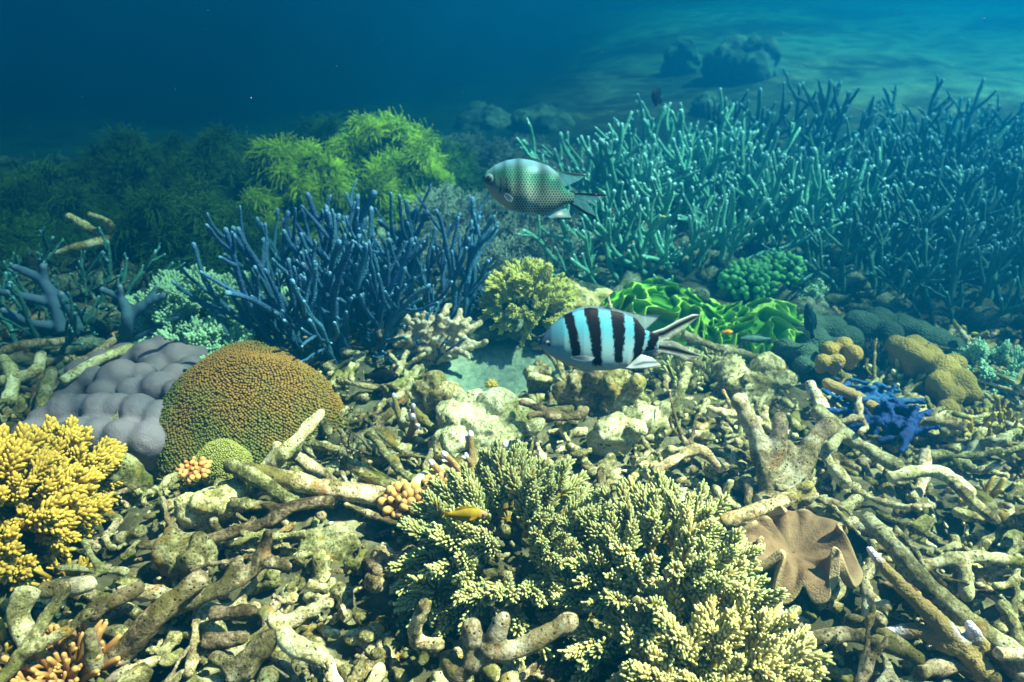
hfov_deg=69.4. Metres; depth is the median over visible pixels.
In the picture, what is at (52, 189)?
feathery coral
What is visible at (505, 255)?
twig coral
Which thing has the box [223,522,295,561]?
dead branch
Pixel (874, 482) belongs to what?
dead branch
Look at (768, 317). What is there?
lettuce coral
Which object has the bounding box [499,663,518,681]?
dead branch
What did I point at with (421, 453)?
dead branch
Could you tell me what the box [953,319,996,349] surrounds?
dead branch
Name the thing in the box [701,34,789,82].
coral head
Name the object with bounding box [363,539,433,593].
reef rock
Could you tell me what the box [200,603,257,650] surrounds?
dead branch
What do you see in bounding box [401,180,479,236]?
twig coral
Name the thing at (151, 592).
dead branch
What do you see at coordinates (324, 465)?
dead branch
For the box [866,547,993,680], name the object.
horn coral
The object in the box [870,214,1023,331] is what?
staghorn coral
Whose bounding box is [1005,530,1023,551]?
dead branch
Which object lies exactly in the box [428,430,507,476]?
finger coral
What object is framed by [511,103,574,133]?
coral head
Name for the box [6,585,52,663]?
dead branch
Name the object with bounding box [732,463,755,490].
dead branch
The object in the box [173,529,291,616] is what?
dead branch
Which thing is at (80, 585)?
dead branch
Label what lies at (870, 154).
staghorn coral
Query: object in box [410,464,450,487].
dead branch
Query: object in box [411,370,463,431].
reef rock
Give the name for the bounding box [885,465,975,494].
dead branch
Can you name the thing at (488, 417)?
reef rock
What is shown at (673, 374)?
finger coral
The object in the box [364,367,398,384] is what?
dark fish
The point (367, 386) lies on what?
dead branch
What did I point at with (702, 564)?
branching coral
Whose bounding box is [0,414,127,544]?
knobbly coral
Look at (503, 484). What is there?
branching coral
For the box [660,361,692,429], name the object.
dead branch
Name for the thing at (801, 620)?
dead branch
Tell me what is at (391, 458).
dead branch
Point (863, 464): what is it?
dead branch
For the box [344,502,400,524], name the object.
dead branch
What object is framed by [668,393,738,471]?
dead branch
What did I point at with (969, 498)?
dead branch
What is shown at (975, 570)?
dead branch
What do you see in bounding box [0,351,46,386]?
dead branch
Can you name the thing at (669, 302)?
lettuce coral
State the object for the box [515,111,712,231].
staghorn coral
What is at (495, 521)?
dead branch
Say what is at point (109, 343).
dead branch
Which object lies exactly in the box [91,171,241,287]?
feathery coral
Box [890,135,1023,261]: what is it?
staghorn coral
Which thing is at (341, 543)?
reef rock
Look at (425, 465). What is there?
dead branch
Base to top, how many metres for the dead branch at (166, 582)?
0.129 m
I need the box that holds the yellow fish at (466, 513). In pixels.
[444,506,487,521]
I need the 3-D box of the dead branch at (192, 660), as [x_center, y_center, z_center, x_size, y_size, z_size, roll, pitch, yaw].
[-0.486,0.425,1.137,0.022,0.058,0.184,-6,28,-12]
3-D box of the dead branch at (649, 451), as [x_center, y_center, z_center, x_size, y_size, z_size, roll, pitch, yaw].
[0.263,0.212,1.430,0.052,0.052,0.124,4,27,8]
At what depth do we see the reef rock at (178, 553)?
1.23 m
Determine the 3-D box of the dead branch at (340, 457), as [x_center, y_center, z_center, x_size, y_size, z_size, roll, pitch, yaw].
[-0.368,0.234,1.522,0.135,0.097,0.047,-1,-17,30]
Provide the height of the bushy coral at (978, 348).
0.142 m
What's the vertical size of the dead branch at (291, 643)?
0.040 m
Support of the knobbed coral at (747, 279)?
on the seafloor
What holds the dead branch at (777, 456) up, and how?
on the seafloor
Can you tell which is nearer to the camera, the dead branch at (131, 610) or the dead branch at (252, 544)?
the dead branch at (131, 610)
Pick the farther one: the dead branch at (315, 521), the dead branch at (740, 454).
the dead branch at (740, 454)
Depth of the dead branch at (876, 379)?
1.84 m
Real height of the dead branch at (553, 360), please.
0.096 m
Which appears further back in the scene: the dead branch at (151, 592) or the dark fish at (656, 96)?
the dark fish at (656, 96)
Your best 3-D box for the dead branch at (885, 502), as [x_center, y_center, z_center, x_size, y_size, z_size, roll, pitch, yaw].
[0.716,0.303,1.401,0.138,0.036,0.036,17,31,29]
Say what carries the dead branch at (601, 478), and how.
on the coral rubble at (376, 632)
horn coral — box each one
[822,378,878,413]
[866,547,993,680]
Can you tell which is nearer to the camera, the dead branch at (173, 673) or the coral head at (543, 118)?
the dead branch at (173, 673)
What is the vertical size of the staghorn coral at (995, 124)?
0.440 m
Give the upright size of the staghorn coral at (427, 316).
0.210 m
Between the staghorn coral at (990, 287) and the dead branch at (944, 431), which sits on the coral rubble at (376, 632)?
the dead branch at (944, 431)
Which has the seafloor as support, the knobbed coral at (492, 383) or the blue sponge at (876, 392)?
the knobbed coral at (492, 383)
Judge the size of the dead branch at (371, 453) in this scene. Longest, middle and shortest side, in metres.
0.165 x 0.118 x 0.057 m
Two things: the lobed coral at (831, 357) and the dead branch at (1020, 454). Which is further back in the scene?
the lobed coral at (831, 357)
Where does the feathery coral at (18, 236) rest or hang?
on the seafloor
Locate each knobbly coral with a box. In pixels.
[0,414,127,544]
[0,421,117,591]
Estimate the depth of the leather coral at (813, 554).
1.23 m
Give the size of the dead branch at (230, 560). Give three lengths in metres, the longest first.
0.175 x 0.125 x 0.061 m
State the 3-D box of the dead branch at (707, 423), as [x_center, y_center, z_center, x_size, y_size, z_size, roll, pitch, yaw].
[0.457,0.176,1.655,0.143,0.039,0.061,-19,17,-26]
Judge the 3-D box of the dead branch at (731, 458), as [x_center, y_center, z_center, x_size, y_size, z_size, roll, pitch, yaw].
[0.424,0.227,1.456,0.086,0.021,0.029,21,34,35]
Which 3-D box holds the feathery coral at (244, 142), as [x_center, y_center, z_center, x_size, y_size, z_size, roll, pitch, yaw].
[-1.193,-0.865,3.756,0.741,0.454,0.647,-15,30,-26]
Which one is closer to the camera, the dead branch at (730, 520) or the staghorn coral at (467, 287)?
the dead branch at (730, 520)
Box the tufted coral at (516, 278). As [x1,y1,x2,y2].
[477,256,577,345]
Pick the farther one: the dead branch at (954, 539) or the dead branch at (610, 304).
the dead branch at (610, 304)
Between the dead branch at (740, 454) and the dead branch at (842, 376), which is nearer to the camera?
the dead branch at (740, 454)
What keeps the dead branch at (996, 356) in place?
on the seafloor
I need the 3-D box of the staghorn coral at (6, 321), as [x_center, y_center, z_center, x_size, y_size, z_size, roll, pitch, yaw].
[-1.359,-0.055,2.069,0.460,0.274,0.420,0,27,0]
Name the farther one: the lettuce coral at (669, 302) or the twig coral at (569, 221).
the twig coral at (569, 221)
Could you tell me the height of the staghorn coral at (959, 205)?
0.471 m
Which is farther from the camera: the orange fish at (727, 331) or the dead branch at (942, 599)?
the orange fish at (727, 331)
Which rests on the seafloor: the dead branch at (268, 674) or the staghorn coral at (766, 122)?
the staghorn coral at (766, 122)
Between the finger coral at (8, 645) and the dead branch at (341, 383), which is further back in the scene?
the dead branch at (341, 383)
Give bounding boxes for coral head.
[454,101,511,130]
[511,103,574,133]
[660,39,701,76]
[689,91,734,118]
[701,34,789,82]
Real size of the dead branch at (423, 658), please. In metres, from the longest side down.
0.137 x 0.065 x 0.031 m
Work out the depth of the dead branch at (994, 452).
1.51 m
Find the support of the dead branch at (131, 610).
on the seafloor
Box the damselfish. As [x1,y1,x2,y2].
[483,157,606,219]
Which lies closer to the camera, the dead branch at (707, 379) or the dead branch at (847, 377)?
the dead branch at (847, 377)
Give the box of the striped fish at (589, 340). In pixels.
[539,305,700,372]
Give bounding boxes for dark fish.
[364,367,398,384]
[651,87,662,105]
[803,303,816,338]
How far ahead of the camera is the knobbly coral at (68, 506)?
1.24 m
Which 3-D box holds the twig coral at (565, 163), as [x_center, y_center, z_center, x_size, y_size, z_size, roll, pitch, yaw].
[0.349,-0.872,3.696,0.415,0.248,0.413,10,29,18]
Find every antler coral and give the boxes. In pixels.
[0,263,69,333]
[55,288,83,335]
[99,284,167,342]
[134,313,181,340]
[214,298,229,338]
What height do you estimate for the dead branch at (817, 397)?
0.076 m
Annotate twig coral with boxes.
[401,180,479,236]
[420,215,506,284]
[437,188,536,248]
[444,130,506,172]
[456,273,502,315]
[464,225,557,306]
[479,131,554,167]
[491,187,586,231]
[497,219,599,281]
[548,141,618,189]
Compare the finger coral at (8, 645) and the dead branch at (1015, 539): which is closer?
the finger coral at (8, 645)
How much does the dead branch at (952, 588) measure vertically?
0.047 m
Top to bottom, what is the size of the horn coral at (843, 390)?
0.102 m
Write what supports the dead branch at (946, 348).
on the seafloor
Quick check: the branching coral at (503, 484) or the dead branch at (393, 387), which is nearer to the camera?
the branching coral at (503, 484)
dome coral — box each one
[150,340,347,488]
[195,438,252,486]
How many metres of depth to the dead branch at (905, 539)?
1.26 m
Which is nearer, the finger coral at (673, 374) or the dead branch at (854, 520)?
the dead branch at (854, 520)
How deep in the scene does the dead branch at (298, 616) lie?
1.14 m
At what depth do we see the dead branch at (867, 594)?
1.18 m
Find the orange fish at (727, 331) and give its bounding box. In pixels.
[722,329,732,334]
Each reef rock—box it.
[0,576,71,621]
[106,453,153,506]
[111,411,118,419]
[150,526,218,585]
[173,477,246,531]
[297,524,360,563]
[338,426,403,469]
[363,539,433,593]
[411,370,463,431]
[428,437,479,465]
[430,387,544,457]
[522,359,554,399]
[547,279,612,314]
[551,368,602,412]
[586,407,647,455]
[598,369,646,413]
[635,401,673,449]
[710,351,797,409]
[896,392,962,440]
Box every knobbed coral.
[175,456,212,482]
[377,479,424,518]
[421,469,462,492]
[485,378,497,387]
[717,257,780,300]
[756,251,807,287]
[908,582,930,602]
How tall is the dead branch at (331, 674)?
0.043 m
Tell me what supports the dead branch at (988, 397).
on the seafloor
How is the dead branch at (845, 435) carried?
on the coral rubble at (376, 632)
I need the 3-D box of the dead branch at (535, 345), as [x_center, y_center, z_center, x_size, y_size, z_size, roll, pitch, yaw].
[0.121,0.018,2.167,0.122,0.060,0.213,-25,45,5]
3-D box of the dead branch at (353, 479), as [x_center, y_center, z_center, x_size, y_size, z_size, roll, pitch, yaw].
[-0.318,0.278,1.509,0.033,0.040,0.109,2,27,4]
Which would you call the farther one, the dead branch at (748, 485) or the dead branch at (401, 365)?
the dead branch at (401, 365)
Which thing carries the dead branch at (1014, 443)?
on the finger coral at (987, 422)
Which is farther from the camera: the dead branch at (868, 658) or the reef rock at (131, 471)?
the reef rock at (131, 471)
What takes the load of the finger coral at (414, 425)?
on the dead branch at (405, 426)
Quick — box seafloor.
[0,0,1023,681]
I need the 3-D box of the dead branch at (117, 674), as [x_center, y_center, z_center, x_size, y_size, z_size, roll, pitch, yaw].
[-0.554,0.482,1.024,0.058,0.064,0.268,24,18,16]
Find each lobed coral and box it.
[9,392,165,472]
[52,334,209,399]
[773,306,964,383]
[815,337,863,373]
[884,334,981,412]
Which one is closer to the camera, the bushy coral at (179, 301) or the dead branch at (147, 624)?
the dead branch at (147, 624)
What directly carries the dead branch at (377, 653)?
on the seafloor
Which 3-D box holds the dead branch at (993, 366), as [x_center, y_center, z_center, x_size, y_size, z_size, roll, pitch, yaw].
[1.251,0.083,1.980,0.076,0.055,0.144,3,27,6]
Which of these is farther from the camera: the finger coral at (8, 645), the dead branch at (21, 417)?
the dead branch at (21, 417)
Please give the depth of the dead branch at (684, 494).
1.37 m
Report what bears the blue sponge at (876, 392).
on the coral rubble at (376, 632)
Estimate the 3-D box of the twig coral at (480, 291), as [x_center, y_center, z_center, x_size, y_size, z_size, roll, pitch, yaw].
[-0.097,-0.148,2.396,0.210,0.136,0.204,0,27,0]
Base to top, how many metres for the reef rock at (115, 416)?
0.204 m
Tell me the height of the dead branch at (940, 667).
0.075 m
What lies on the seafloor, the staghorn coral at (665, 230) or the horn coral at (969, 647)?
the staghorn coral at (665, 230)
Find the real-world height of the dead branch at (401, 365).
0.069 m
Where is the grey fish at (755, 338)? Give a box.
[739,334,773,342]
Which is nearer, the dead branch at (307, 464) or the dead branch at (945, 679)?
the dead branch at (945, 679)
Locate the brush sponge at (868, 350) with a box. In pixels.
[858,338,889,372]
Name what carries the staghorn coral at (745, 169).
on the seafloor
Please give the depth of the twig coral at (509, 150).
3.88 m
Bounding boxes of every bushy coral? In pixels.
[115,263,250,342]
[153,315,255,358]
[201,270,300,330]
[788,275,828,298]
[948,336,1023,396]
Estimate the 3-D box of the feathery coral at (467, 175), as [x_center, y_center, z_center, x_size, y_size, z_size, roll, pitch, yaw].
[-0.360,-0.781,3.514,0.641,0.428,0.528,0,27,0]
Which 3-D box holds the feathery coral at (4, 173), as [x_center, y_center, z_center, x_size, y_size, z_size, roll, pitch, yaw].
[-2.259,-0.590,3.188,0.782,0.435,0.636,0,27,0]
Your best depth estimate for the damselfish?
1.14 m
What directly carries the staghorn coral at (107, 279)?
on the seafloor
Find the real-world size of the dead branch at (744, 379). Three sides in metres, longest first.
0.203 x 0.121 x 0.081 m
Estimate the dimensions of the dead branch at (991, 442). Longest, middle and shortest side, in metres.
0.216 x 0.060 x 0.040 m
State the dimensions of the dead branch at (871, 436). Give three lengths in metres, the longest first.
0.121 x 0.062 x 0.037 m
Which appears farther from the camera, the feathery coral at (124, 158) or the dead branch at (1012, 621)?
the feathery coral at (124, 158)
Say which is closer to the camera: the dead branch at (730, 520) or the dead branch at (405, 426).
the dead branch at (730, 520)
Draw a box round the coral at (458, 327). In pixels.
[376,303,488,362]
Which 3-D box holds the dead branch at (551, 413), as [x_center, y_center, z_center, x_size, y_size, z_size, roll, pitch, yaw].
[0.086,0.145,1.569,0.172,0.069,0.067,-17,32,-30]
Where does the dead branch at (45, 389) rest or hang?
on the seafloor
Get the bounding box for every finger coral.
[0,617,56,677]
[1,618,121,681]
[31,554,92,585]
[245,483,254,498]
[389,393,419,442]
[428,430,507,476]
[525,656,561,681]
[657,347,720,391]
[701,344,741,362]
[863,355,926,388]
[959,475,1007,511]
[962,405,1023,442]
[983,393,1023,441]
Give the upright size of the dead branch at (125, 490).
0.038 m
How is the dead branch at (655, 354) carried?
on the seafloor
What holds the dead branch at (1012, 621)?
on the coral rubble at (376, 632)
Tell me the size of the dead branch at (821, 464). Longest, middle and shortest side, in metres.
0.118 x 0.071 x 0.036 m
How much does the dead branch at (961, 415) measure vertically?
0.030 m
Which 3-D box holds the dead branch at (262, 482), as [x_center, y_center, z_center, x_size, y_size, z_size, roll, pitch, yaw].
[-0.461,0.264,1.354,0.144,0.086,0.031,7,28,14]
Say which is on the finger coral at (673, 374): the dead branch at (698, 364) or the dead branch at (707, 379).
the dead branch at (698, 364)
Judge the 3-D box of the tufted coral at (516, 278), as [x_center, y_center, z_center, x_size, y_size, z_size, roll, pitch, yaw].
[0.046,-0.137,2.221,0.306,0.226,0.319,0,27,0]
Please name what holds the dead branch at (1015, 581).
on the coral rubble at (376, 632)
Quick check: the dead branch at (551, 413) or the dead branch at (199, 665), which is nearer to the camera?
the dead branch at (199, 665)
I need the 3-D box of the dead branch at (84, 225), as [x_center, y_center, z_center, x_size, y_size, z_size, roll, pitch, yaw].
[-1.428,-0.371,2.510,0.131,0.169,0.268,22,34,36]
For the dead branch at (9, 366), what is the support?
on the coral rubble at (376, 632)
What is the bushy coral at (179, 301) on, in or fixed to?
on the seafloor
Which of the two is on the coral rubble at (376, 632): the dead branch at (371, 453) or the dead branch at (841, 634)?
the dead branch at (841, 634)
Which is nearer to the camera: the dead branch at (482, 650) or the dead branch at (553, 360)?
the dead branch at (482, 650)
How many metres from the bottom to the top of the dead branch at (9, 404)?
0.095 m
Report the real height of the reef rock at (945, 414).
0.112 m
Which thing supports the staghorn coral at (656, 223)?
on the seafloor
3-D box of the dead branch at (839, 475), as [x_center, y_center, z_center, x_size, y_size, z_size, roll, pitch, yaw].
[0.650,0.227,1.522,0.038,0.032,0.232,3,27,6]
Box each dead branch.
[0,337,64,354]
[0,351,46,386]
[0,354,20,404]
[0,392,18,412]
[0,406,25,420]
[0,583,93,681]
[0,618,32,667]
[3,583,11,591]
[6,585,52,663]
[20,384,37,416]
[33,366,57,409]
[38,575,97,599]
[51,211,127,257]
[52,337,116,392]
[57,538,129,578]
[58,344,132,384]
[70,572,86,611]
[83,589,189,639]
[83,628,103,671]
[85,581,144,620]
[103,648,178,681]
[107,483,147,495]
[107,570,208,666]
[113,521,218,582]
[116,569,268,611]
[136,496,246,549]
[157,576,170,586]
[160,496,177,510]
[164,645,190,681]
[170,672,181,681]
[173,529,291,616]
[183,562,207,678]
[190,540,279,572]
[193,663,201,673]
[197,597,333,675]
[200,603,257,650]
[207,496,334,542]
[207,629,276,681]
[223,458,297,503]
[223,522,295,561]
[229,493,333,510]
[229,529,307,545]
[232,462,385,505]
[235,487,265,551]
[255,667,278,681]
[261,409,324,467]
[266,612,328,665]
[273,658,300,681]
[281,459,319,472]
[281,549,313,560]
[287,451,338,467]
[290,449,337,479]
[303,440,340,452]
[311,508,321,527]
[316,509,326,520]
[319,432,362,481]
[324,654,343,681]
[332,376,346,390]
[336,376,411,391]
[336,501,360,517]
[337,470,357,504]
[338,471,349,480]
[339,428,366,463]
[340,455,399,487]
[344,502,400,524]
[346,645,390,681]
[349,431,425,457]
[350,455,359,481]
[351,655,364,681]
[361,557,382,575]
[364,431,423,486]
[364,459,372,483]
[368,418,416,467]
[369,394,408,427]
[370,608,412,666]
[373,380,411,397]
[383,363,424,392]
[386,364,420,406]
[386,447,424,466]
[388,350,425,380]
[399,407,425,446]
[399,450,434,459]
[399,512,499,550]
[407,598,444,652]
[408,407,437,433]
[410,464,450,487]
[414,448,433,518]
[417,651,432,665]
[440,611,578,681]
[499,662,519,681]
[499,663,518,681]
[519,391,547,406]
[519,399,588,421]
[519,651,560,681]
[526,425,544,459]
[527,372,562,383]
[527,436,534,457]
[531,328,571,370]
[534,376,560,381]
[544,351,567,375]
[556,360,565,379]
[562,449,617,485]
[597,467,606,488]
[607,296,612,310]
[634,435,662,466]
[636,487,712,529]
[638,351,661,357]
[638,468,684,504]
[650,444,724,474]
[659,318,683,344]
[659,327,669,342]
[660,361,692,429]
[662,350,703,368]
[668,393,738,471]
[681,330,758,358]
[683,346,718,355]
[690,370,714,384]
[690,479,733,504]
[697,412,724,429]
[703,374,749,398]
[703,496,741,506]
[705,389,791,438]
[707,348,729,359]
[709,448,746,469]
[719,480,816,530]
[723,445,752,463]
[724,416,745,441]
[731,393,838,515]
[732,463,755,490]
[743,476,753,505]
[750,536,809,629]
[755,391,769,415]
[774,476,852,515]
[786,492,818,510]
[787,605,801,616]
[805,380,829,407]
[805,501,898,539]
[806,375,851,401]
[810,404,904,470]
[812,626,907,661]
[815,420,851,488]
[815,497,860,535]
[816,460,843,489]
[829,451,861,471]
[833,338,889,405]
[836,370,852,407]
[838,516,858,527]
[839,395,868,433]
[846,613,924,664]
[847,377,880,424]
[851,486,932,511]
[855,604,887,681]
[856,458,872,486]
[859,558,892,627]
[860,452,936,509]
[860,513,1023,669]
[861,529,900,561]
[862,438,897,452]
[862,476,910,492]
[867,427,898,439]
[871,505,938,541]
[872,647,899,681]
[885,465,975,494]
[885,514,937,547]
[889,502,923,519]
[892,525,969,586]
[911,448,931,497]
[913,625,1023,681]
[918,408,967,431]
[919,547,1004,582]
[924,396,950,436]
[924,550,1023,601]
[925,339,955,350]
[927,432,1011,447]
[934,532,974,582]
[937,677,959,681]
[943,580,1023,615]
[944,475,1000,525]
[945,570,998,594]
[946,355,1023,395]
[949,428,1023,474]
[950,439,1023,458]
[951,411,997,418]
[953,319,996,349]
[964,331,988,347]
[968,364,999,382]
[970,489,1023,550]
[972,358,1023,410]
[973,529,1003,551]
[974,587,995,594]
[984,392,996,420]
[992,352,1011,367]
[992,553,1023,617]
[992,646,1023,660]
[994,366,1023,394]
[995,599,1023,645]
[997,508,1023,546]
[997,555,1023,601]
[1001,391,1023,402]
[1004,420,1023,431]
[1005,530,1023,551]
[1012,441,1023,469]
[1016,451,1023,457]
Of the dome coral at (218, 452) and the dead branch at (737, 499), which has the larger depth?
the dome coral at (218, 452)
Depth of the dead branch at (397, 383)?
1.91 m
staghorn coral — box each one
[0,227,184,336]
[0,272,120,369]
[6,226,106,312]
[171,179,438,365]
[350,285,465,366]
[360,184,498,319]
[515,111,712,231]
[517,189,716,284]
[588,169,842,283]
[594,88,786,202]
[624,107,878,237]
[677,147,922,257]
[691,67,899,184]
[762,187,1006,305]
[782,115,962,223]
[826,151,1023,278]
[842,100,1023,209]
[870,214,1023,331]
[873,74,1023,154]
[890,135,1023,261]
[964,94,1023,164]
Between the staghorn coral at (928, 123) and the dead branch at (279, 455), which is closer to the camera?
the dead branch at (279, 455)
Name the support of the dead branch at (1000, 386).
on the dead branch at (1017, 383)
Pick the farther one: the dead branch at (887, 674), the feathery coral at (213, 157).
the feathery coral at (213, 157)
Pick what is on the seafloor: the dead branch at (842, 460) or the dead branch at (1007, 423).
the dead branch at (842, 460)
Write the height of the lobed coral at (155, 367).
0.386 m
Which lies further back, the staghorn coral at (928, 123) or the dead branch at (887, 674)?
the staghorn coral at (928, 123)
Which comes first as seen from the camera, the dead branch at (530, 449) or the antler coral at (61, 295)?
the dead branch at (530, 449)
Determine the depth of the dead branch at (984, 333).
2.05 m
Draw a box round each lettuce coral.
[600,278,722,348]
[698,298,803,363]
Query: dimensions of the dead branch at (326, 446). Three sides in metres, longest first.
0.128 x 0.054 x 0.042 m
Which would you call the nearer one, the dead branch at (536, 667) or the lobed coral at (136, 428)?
the dead branch at (536, 667)
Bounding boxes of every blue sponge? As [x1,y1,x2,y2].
[821,378,926,407]
[826,398,940,452]
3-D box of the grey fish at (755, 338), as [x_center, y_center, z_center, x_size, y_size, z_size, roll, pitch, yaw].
[0.588,-0.006,1.782,0.079,0.022,0.032,-9,28,-16]
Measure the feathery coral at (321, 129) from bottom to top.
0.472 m
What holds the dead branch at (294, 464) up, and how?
on the seafloor
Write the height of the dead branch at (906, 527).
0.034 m
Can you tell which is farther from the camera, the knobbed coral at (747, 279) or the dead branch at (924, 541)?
the knobbed coral at (747, 279)
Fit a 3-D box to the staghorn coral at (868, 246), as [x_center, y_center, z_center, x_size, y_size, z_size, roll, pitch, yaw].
[1.192,-0.334,2.479,0.684,0.396,0.564,0,27,0]
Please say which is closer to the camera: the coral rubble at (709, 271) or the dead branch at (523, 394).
the dead branch at (523, 394)
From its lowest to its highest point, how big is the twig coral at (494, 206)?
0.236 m
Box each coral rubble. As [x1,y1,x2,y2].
[0,138,1023,341]
[0,220,386,375]
[0,324,1023,681]
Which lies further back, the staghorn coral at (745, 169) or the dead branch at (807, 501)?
the staghorn coral at (745, 169)
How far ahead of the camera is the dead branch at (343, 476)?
1.46 m
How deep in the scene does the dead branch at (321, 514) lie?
1.36 m
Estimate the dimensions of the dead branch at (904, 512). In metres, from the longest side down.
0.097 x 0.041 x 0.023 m
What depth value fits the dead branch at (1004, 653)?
1.10 m
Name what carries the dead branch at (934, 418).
on the coral rubble at (376, 632)
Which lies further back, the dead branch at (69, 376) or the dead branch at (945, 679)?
the dead branch at (69, 376)
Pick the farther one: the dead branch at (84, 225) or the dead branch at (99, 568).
the dead branch at (84, 225)
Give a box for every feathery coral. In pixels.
[0,150,127,235]
[0,155,52,214]
[0,208,99,276]
[68,121,193,216]
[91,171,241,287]
[146,119,297,229]
[165,197,297,278]
[230,127,320,170]
[232,131,373,237]
[269,111,398,168]
[303,105,472,232]
[397,132,487,204]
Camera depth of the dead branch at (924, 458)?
1.50 m
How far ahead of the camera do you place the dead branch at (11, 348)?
2.01 m
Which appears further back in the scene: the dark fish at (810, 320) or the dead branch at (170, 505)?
the dark fish at (810, 320)
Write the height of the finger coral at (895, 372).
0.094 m
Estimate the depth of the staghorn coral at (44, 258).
2.40 m
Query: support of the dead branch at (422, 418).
on the reef rock at (488, 417)
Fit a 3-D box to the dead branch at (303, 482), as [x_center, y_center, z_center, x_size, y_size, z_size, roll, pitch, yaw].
[-0.350,0.274,1.391,0.351,0.093,0.070,0,27,0]
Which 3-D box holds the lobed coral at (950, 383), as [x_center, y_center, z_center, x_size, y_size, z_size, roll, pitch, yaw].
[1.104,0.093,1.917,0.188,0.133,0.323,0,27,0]
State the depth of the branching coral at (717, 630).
1.02 m
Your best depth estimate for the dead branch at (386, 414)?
1.76 m
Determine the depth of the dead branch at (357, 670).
1.06 m
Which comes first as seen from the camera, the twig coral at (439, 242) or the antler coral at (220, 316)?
the antler coral at (220, 316)
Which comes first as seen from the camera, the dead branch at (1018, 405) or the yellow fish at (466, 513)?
the yellow fish at (466, 513)
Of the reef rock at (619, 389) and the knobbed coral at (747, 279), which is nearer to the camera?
the reef rock at (619, 389)
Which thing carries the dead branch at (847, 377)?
on the blue sponge at (876, 392)
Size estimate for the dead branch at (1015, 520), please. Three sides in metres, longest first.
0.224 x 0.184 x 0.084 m
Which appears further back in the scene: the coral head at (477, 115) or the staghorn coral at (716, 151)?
the coral head at (477, 115)
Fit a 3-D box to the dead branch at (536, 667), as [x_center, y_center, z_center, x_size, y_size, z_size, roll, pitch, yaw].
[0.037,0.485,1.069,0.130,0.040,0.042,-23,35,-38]
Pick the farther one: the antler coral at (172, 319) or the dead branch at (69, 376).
the antler coral at (172, 319)
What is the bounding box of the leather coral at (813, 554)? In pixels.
[737,506,862,604]
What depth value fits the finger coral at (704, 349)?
2.04 m
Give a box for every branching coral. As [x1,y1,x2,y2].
[384,438,642,668]
[528,470,789,681]
[599,575,835,681]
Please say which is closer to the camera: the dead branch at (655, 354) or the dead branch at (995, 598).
the dead branch at (995, 598)
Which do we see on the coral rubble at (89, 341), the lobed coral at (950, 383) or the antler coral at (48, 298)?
the antler coral at (48, 298)
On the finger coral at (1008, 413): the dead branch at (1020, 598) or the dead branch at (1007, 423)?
the dead branch at (1007, 423)
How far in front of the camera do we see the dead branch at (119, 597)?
1.11 m
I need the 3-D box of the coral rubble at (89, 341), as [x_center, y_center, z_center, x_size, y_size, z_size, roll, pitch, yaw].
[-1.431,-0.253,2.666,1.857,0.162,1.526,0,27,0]
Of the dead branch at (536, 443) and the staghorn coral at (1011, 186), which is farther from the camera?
the staghorn coral at (1011, 186)
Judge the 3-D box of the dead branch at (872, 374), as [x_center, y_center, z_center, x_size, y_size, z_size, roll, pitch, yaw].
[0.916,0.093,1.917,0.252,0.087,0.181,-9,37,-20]
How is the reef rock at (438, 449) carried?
on the seafloor
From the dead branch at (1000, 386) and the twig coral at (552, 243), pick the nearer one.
the dead branch at (1000, 386)
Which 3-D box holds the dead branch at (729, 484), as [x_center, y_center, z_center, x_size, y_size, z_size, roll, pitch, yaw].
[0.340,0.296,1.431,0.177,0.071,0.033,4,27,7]
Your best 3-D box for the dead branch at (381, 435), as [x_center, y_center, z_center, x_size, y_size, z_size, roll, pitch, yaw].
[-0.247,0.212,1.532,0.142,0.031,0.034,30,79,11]
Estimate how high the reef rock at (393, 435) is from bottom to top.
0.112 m
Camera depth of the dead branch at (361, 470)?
1.38 m
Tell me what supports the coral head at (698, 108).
on the seafloor
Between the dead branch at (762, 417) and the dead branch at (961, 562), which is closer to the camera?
the dead branch at (961, 562)
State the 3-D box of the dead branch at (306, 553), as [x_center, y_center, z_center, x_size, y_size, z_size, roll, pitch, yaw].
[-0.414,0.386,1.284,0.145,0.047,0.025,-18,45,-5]
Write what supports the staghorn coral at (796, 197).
on the seafloor
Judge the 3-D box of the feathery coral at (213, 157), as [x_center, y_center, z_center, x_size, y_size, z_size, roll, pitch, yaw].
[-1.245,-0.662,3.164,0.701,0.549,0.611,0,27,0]
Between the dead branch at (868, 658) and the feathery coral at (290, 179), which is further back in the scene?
the feathery coral at (290, 179)

